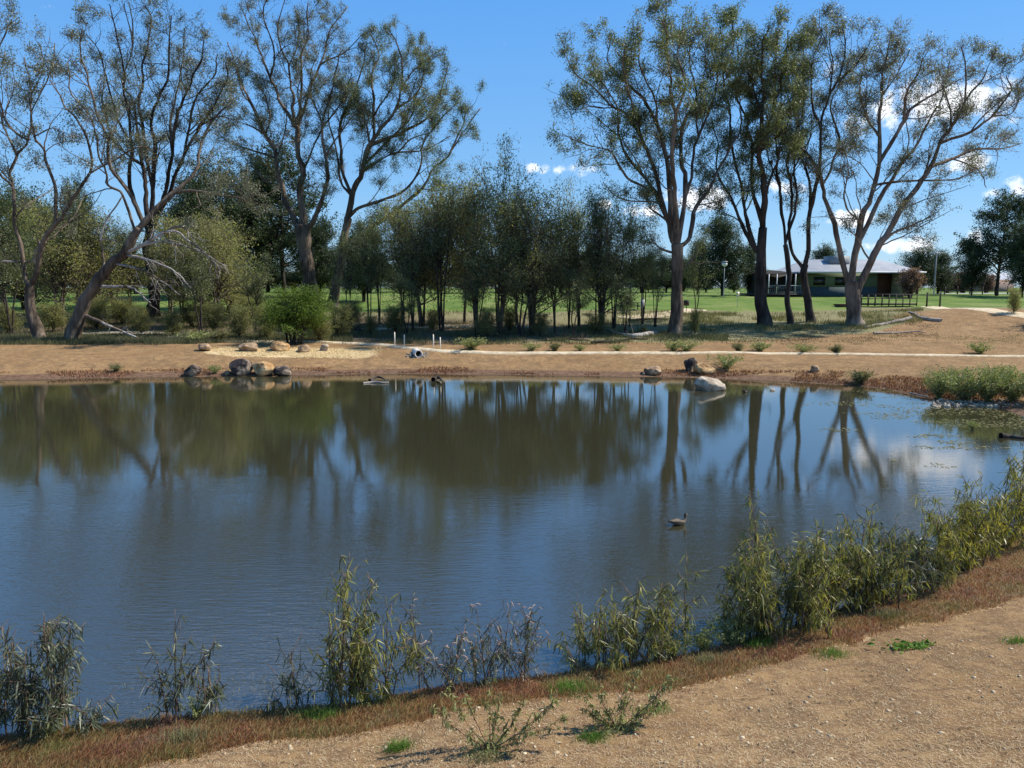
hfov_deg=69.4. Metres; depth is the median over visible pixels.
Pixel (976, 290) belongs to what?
fence
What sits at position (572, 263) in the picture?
slender tree
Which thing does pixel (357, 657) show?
sapling
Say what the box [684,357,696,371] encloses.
boulder
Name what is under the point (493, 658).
sapling
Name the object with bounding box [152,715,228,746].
grass tuft
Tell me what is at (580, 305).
slender tree
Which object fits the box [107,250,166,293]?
dense tree
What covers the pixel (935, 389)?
shore shrub
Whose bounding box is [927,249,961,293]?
dense tree
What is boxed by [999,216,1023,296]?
dense tree
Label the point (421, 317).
slender tree
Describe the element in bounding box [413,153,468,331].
slender tree
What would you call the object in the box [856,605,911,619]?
grass tuft
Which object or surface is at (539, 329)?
shrubby tree
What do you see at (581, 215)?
slender tree
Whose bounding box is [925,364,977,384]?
shore shrub
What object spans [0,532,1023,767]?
ground cover
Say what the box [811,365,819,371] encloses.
boulder
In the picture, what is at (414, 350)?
culvert pipe
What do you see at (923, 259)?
dense tree
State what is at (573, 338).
brush pile
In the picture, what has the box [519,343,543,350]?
weed clump
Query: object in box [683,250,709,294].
dense tree
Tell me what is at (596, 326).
shrubby tree
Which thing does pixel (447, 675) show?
sapling
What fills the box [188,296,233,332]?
shrubby tree
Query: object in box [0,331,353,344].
grass
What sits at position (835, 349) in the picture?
weed clump
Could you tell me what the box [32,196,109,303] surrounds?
slender tree
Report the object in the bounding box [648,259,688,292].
dense tree
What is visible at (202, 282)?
slender tree
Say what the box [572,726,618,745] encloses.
grass tuft
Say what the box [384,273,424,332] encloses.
slender tree
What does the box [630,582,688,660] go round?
sapling
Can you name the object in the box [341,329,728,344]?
grass
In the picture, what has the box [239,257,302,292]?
dense tree
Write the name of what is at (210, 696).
sapling
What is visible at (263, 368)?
boulder
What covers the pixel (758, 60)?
gum tree
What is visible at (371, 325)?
shrubby tree
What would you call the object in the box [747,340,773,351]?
weed clump
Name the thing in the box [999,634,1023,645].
grass tuft
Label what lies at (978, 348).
weed clump
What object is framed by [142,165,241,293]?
dense tree
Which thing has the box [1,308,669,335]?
grass
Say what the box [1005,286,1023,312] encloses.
shrubby tree
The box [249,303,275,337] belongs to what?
shrubby tree
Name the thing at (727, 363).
weed clump
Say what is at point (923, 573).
sapling
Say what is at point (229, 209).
pine tree
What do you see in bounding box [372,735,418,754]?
grass tuft
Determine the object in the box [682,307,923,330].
grass
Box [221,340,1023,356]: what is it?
path
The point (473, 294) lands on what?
slender tree
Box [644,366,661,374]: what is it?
boulder
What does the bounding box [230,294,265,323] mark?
shrubby tree
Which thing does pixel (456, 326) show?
path
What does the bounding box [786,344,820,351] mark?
weed clump
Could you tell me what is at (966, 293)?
road
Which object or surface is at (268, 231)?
pine tree
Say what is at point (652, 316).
path
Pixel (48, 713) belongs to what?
sapling
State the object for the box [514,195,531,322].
slender tree
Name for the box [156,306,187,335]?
shrubby tree
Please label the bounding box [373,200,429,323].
slender tree
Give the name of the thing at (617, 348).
weed clump
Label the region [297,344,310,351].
boulder
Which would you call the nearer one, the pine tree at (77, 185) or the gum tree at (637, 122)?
the gum tree at (637, 122)
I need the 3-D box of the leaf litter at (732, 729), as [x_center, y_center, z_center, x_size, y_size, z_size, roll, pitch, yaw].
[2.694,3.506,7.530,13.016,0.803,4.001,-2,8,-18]
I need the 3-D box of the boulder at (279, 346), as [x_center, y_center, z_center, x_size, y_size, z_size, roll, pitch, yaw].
[-14.964,-2.411,47.700,1.290,0.690,0.937,0,7,-2]
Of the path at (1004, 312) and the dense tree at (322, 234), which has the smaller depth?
the path at (1004, 312)
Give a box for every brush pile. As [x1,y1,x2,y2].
[345,320,371,331]
[546,330,593,341]
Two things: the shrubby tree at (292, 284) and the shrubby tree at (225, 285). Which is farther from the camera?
the shrubby tree at (292, 284)
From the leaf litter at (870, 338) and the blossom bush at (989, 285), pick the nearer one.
the leaf litter at (870, 338)
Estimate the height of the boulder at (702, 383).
0.932 m
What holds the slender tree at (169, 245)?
on the ground at (958, 317)
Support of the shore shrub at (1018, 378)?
on the ground at (958, 317)
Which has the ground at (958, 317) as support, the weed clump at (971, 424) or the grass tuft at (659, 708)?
the grass tuft at (659, 708)
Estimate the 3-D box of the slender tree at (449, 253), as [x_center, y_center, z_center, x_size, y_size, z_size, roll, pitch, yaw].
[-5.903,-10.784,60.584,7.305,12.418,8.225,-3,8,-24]
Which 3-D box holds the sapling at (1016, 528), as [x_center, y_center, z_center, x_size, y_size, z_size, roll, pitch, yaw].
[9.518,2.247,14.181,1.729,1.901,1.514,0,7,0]
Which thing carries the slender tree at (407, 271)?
on the ground at (958, 317)
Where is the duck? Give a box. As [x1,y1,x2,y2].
[668,513,688,524]
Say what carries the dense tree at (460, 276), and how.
on the ground at (958, 317)
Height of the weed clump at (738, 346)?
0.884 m
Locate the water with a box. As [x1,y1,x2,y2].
[0,374,1023,736]
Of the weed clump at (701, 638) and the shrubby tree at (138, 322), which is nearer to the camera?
the weed clump at (701, 638)
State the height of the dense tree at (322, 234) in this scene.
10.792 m
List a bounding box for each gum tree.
[0,0,164,338]
[20,0,285,339]
[59,0,256,316]
[196,0,377,295]
[310,14,486,307]
[543,0,773,333]
[674,0,826,326]
[734,50,833,323]
[764,15,1023,325]
[768,0,886,322]
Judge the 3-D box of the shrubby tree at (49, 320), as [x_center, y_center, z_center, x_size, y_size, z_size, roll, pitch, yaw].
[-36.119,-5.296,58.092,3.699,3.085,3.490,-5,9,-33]
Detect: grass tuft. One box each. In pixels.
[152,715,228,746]
[291,699,349,723]
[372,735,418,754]
[456,745,517,767]
[537,674,597,695]
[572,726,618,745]
[630,704,675,714]
[680,648,737,667]
[729,633,788,650]
[807,645,858,662]
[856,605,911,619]
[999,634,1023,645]
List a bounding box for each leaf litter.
[155,604,1021,767]
[304,320,939,341]
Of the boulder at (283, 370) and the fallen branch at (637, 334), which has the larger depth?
the fallen branch at (637, 334)
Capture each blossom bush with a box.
[895,265,929,297]
[940,274,961,292]
[954,272,974,292]
[977,274,1000,292]
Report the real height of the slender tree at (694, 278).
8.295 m
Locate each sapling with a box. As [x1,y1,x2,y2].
[0,612,88,738]
[0,614,84,743]
[0,666,17,725]
[57,689,121,736]
[136,614,208,726]
[176,635,228,718]
[254,634,321,721]
[304,616,362,707]
[318,553,390,708]
[347,592,432,707]
[387,590,479,692]
[452,601,527,687]
[488,600,549,683]
[546,583,637,674]
[600,576,683,665]
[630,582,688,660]
[650,549,709,650]
[714,519,801,642]
[716,491,852,637]
[754,512,861,624]
[783,511,900,611]
[825,502,929,609]
[864,513,966,599]
[899,490,973,588]
[917,481,1000,571]
[952,471,1014,564]
[953,453,1023,551]
[998,450,1023,539]
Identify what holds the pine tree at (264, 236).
on the ground at (958, 317)
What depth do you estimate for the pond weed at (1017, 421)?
27.94 m
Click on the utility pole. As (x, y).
(935, 274)
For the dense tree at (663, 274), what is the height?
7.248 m
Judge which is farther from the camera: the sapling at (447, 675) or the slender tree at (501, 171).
the slender tree at (501, 171)
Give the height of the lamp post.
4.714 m
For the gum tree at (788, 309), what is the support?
on the ground at (958, 317)
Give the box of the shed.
[939,273,1013,291]
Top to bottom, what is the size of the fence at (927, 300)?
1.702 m
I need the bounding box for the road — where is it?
[937,293,993,293]
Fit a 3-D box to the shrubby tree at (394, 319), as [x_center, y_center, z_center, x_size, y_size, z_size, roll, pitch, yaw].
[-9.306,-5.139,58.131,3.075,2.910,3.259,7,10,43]
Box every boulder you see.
[183,365,201,375]
[198,343,211,350]
[229,359,252,375]
[238,342,257,350]
[253,361,273,375]
[270,341,289,350]
[274,366,291,375]
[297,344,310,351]
[320,344,328,350]
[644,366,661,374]
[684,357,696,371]
[694,363,715,373]
[694,376,725,390]
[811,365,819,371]
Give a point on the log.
(1003, 435)
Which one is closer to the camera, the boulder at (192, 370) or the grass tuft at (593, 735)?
the grass tuft at (593, 735)
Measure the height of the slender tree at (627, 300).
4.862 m
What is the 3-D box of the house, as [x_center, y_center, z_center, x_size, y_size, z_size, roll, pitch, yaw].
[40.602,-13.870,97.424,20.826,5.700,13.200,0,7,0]
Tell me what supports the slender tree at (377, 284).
on the ground at (958, 317)
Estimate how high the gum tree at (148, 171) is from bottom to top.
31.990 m
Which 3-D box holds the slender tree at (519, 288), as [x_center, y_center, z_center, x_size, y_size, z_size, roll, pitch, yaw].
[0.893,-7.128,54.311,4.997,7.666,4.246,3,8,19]
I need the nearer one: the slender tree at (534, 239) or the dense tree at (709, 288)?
the slender tree at (534, 239)
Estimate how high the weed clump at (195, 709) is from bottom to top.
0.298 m
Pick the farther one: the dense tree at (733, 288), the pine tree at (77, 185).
the dense tree at (733, 288)
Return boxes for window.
[813,277,824,284]
[835,277,844,284]
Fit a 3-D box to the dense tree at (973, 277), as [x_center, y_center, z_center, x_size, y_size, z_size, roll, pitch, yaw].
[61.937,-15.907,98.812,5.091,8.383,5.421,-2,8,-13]
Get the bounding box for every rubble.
[405,352,427,357]
[931,398,1018,407]
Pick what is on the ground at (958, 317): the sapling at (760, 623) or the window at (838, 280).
the sapling at (760, 623)
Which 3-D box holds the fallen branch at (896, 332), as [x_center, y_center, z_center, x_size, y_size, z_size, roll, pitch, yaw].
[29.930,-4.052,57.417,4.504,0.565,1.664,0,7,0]
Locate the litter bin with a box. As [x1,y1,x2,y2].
[684,300,688,310]
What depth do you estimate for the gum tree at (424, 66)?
73.54 m
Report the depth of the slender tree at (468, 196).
57.63 m
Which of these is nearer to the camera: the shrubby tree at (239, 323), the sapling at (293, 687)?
the sapling at (293, 687)
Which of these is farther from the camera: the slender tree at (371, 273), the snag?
the slender tree at (371, 273)
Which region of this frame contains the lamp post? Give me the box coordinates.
[722,261,727,297]
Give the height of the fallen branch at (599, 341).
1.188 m
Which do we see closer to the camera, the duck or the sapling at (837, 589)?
the sapling at (837, 589)
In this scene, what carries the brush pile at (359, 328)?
on the ground at (958, 317)
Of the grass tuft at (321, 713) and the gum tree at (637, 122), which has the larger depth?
the gum tree at (637, 122)
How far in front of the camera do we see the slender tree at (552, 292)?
56.91 m
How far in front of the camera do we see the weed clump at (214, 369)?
42.25 m
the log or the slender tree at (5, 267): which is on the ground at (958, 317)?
the slender tree at (5, 267)
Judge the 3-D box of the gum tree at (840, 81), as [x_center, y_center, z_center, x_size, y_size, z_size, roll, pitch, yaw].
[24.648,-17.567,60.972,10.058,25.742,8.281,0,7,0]
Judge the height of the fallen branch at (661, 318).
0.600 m
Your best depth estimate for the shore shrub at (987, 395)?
31.61 m
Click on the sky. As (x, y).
(510, 44)
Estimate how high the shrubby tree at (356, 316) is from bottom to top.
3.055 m
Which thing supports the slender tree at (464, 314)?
on the ground at (958, 317)
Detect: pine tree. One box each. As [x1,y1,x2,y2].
[58,167,108,289]
[142,143,264,296]
[218,159,298,281]
[223,126,341,295]
[950,185,1023,295]
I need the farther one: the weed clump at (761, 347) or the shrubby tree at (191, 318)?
the shrubby tree at (191, 318)
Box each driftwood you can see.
[363,374,389,383]
[368,376,385,380]
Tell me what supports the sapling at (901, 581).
on the ground at (958, 317)
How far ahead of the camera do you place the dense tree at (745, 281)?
98.53 m
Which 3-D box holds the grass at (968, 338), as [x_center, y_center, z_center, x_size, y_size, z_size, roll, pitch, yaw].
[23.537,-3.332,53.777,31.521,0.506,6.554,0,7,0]
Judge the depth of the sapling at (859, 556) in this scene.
11.28 m
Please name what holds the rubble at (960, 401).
on the ground at (958, 317)
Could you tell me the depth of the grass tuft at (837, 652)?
9.78 m
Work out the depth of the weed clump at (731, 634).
10.41 m
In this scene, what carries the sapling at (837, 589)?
on the ground at (958, 317)
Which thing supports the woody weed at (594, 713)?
on the ground at (958, 317)
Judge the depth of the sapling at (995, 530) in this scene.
13.38 m
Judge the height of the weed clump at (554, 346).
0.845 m
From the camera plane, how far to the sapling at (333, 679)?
8.80 m
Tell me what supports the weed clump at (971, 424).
on the water
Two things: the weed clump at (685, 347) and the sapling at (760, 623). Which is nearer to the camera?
the sapling at (760, 623)
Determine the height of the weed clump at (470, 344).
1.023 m
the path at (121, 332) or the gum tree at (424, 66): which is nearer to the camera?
the path at (121, 332)
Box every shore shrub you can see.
[919,370,957,398]
[922,364,1007,400]
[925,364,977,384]
[957,362,1023,402]
[970,365,1023,401]
[980,361,1023,382]
[1008,367,1023,390]
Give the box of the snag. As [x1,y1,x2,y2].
[431,372,442,382]
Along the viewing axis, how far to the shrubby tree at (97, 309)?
59.66 m
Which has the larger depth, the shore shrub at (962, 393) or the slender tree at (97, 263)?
the slender tree at (97, 263)
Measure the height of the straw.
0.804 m
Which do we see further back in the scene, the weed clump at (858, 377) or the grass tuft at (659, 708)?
the weed clump at (858, 377)
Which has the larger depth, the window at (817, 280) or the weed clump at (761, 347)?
the window at (817, 280)
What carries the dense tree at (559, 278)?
on the ground at (958, 317)
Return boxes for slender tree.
[0,183,45,312]
[0,223,44,332]
[10,173,121,326]
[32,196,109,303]
[46,206,142,309]
[84,221,138,317]
[102,222,147,309]
[132,215,197,313]
[139,207,216,326]
[162,232,216,332]
[167,202,257,323]
[226,252,275,331]
[330,229,366,325]
[347,218,384,314]
[361,185,459,326]
[365,210,390,324]
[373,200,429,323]
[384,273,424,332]
[385,198,429,330]
[398,176,473,322]
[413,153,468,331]
[433,168,504,326]
[439,173,495,323]
[451,250,499,336]
[457,158,559,333]
[469,130,520,328]
[484,177,584,333]
[493,234,556,335]
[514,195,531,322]
[520,206,546,311]
[521,205,592,332]
[546,171,605,326]
[553,201,585,327]
[555,266,594,335]
[557,180,646,327]
[578,191,619,316]
[600,209,635,327]
[605,274,638,332]
[620,205,647,326]
[632,218,667,323]
[643,246,670,326]
[683,227,715,311]
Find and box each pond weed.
[727,383,1023,498]
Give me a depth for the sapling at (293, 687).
8.75 m
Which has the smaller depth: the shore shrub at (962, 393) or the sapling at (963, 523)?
the sapling at (963, 523)
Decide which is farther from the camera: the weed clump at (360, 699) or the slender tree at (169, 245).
the slender tree at (169, 245)
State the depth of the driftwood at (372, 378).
39.59 m
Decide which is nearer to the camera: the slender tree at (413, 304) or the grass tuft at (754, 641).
the grass tuft at (754, 641)
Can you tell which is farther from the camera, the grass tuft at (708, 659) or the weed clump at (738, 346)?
the weed clump at (738, 346)
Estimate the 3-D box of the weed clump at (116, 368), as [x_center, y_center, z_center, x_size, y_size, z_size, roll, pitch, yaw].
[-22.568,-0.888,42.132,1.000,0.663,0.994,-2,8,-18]
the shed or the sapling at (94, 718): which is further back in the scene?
the shed
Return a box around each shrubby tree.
[0,192,70,310]
[0,302,26,333]
[35,297,70,332]
[85,295,115,328]
[105,295,150,325]
[124,299,157,333]
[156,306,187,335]
[171,296,210,326]
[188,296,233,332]
[190,212,273,316]
[221,301,255,337]
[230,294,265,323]
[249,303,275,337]
[271,270,300,290]
[308,311,338,342]
[323,301,358,335]
[328,294,374,326]
[360,311,381,334]
[375,300,414,332]
[423,308,440,329]
[468,301,503,337]
[503,305,519,331]
[528,308,553,336]
[580,312,610,333]
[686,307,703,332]
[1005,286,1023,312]
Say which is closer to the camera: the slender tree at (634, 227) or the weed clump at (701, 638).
the weed clump at (701, 638)
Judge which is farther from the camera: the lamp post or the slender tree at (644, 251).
the lamp post
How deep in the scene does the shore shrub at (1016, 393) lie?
31.29 m
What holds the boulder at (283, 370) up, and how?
on the ground at (958, 317)
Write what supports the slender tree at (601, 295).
on the ground at (958, 317)
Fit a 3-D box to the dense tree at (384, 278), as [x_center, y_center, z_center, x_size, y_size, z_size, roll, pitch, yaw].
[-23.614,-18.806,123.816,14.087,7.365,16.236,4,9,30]
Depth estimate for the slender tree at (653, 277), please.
60.17 m
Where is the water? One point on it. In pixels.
(236, 516)
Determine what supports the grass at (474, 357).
on the ground at (958, 317)
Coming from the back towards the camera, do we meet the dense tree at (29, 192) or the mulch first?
the dense tree at (29, 192)
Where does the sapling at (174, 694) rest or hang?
on the ground at (958, 317)
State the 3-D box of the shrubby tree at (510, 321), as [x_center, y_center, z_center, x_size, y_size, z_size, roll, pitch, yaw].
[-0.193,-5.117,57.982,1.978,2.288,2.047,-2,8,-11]
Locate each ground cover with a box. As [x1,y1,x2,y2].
[0,365,1019,408]
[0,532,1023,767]
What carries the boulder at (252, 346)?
on the ground at (958, 317)
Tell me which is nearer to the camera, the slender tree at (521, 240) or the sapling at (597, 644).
the sapling at (597, 644)
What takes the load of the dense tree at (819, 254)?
on the ground at (958, 317)
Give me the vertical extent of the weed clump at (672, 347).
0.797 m
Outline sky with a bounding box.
[0,0,1023,287]
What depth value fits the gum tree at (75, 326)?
51.73 m
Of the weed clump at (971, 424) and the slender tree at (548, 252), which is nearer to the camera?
the weed clump at (971, 424)
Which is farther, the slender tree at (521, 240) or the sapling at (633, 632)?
the slender tree at (521, 240)
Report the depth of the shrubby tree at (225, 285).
64.88 m
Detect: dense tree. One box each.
[0,173,57,297]
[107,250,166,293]
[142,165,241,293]
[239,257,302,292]
[271,254,340,290]
[284,211,340,294]
[323,207,392,301]
[342,253,396,292]
[430,252,493,291]
[541,261,593,292]
[612,253,682,292]
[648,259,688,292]
[655,254,700,291]
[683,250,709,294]
[686,210,756,295]
[700,278,719,292]
[725,274,742,292]
[739,243,767,292]
[804,240,846,259]
[894,241,949,293]
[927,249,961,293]
[951,237,995,294]
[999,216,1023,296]
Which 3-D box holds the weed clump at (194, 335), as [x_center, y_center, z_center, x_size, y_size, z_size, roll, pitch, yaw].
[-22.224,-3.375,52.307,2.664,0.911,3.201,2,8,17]
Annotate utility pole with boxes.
[933,251,936,294]
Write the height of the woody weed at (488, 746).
0.904 m
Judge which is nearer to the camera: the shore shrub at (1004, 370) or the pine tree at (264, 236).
the shore shrub at (1004, 370)
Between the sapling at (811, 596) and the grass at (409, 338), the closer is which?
the sapling at (811, 596)
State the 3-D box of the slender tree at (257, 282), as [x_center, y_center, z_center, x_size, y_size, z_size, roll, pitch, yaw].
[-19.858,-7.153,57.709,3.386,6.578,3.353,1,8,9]
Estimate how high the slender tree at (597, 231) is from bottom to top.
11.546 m
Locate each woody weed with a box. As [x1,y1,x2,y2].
[429,665,567,762]
[571,669,677,739]
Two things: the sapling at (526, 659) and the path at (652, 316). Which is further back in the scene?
the path at (652, 316)
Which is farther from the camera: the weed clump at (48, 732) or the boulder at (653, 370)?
the boulder at (653, 370)
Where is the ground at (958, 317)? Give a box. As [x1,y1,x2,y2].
[0,287,1023,767]
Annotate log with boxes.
[998,431,1023,438]
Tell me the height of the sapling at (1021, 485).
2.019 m
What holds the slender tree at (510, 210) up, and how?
on the ground at (958, 317)
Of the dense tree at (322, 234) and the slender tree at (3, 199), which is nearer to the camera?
the slender tree at (3, 199)
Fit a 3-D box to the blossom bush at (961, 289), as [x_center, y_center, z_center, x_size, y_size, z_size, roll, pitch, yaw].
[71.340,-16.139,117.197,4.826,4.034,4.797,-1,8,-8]
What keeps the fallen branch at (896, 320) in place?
on the ground at (958, 317)
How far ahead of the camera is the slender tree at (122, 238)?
65.56 m
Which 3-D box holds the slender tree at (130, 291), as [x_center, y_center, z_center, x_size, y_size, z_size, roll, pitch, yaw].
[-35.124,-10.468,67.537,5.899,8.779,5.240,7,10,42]
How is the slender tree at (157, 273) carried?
on the ground at (958, 317)
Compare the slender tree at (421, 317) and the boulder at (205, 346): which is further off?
the slender tree at (421, 317)
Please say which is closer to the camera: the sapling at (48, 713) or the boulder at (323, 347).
the sapling at (48, 713)
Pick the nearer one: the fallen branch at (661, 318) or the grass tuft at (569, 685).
the grass tuft at (569, 685)
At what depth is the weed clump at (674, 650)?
9.98 m
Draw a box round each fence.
[926,292,941,306]
[944,286,1020,294]
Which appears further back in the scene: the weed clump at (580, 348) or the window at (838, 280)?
the window at (838, 280)
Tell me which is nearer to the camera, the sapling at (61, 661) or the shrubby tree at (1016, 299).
the sapling at (61, 661)
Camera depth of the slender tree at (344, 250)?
59.78 m
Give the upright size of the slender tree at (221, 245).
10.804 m
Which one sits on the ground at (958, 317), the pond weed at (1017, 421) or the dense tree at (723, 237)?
the dense tree at (723, 237)
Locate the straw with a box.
[144,605,1023,767]
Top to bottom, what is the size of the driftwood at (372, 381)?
0.700 m
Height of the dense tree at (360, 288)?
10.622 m
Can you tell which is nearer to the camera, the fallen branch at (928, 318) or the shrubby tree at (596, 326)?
the shrubby tree at (596, 326)
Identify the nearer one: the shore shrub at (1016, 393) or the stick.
the shore shrub at (1016, 393)
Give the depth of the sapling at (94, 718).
8.26 m
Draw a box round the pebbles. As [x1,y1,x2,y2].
[220,610,1023,767]
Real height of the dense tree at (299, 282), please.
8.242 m
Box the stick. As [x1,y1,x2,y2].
[909,390,928,396]
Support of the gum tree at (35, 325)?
on the ground at (958, 317)
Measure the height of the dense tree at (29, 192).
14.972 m
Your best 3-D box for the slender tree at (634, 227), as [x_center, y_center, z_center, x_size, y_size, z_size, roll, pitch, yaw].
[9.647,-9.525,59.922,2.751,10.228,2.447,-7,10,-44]
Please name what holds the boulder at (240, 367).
on the ground at (958, 317)
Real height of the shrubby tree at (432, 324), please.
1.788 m
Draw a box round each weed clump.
[29,716,65,738]
[107,364,123,371]
[174,330,216,340]
[178,694,208,718]
[204,329,231,339]
[208,364,221,373]
[349,684,378,705]
[453,337,489,349]
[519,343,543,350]
[546,341,562,350]
[573,344,587,350]
[606,343,627,350]
[655,632,691,657]
[661,341,685,350]
[668,339,701,350]
[682,617,728,649]
[706,352,743,368]
[708,610,751,643]
[730,341,746,350]
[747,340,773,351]
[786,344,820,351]
[826,344,844,352]
[844,368,877,384]
[965,420,981,429]
[966,342,995,353]
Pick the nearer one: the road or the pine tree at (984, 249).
the pine tree at (984, 249)
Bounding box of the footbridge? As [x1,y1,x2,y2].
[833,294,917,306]
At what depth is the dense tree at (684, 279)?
130.40 m
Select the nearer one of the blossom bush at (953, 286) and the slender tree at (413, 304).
the slender tree at (413, 304)
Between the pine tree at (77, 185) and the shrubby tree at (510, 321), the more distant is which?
the pine tree at (77, 185)
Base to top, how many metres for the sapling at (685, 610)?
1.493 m
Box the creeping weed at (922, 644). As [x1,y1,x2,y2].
[866,638,938,653]
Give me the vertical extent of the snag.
0.831 m
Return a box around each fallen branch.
[493,330,535,338]
[591,331,647,343]
[608,325,658,337]
[628,317,669,320]
[861,316,911,327]
[873,329,925,333]
[908,308,941,321]
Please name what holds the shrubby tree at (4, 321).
on the ground at (958, 317)
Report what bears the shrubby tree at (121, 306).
on the ground at (958, 317)
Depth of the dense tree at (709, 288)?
130.38 m
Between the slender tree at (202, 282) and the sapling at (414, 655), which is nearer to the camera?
the sapling at (414, 655)
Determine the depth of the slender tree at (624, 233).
59.01 m
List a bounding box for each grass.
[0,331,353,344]
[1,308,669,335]
[1,345,1023,368]
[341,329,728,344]
[628,332,1023,344]
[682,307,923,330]
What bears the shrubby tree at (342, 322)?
on the ground at (958, 317)
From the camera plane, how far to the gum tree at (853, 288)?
59.57 m
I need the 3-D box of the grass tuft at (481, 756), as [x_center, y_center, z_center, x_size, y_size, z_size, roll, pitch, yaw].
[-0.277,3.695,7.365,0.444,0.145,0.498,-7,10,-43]
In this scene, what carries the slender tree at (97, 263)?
on the ground at (958, 317)
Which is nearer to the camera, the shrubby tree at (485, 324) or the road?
the shrubby tree at (485, 324)
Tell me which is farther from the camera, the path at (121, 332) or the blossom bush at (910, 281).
the blossom bush at (910, 281)
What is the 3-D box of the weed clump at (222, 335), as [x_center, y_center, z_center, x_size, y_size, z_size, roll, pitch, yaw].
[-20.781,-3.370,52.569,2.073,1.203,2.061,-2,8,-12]
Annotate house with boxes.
[739,256,926,295]
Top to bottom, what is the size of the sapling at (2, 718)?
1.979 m
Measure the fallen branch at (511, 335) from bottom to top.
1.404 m
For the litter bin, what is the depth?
71.38 m
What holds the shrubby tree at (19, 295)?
on the ground at (958, 317)
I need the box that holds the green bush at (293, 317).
[253,281,348,344]
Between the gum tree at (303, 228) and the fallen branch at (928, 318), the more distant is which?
the gum tree at (303, 228)
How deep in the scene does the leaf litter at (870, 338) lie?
55.90 m
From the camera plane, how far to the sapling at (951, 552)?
12.19 m
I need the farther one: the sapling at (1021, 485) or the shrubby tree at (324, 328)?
the shrubby tree at (324, 328)
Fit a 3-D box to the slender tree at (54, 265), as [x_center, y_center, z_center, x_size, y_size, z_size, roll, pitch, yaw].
[-36.961,-10.981,60.613,8.940,12.995,7.855,1,8,10]
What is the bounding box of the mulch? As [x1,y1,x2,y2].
[211,346,385,358]
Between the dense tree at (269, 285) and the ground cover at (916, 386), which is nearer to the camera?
the ground cover at (916, 386)
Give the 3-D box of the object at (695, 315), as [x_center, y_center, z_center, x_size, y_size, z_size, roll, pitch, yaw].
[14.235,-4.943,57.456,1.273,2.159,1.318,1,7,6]
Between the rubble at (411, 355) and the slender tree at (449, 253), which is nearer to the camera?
the rubble at (411, 355)
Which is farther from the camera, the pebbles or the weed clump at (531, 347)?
the weed clump at (531, 347)
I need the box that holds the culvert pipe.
[411,348,422,357]
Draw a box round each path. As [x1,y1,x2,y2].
[83,331,177,333]
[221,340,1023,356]
[362,325,528,329]
[619,308,705,318]
[921,306,1023,317]
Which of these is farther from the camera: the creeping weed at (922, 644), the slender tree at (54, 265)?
the slender tree at (54, 265)
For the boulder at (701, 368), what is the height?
0.768 m

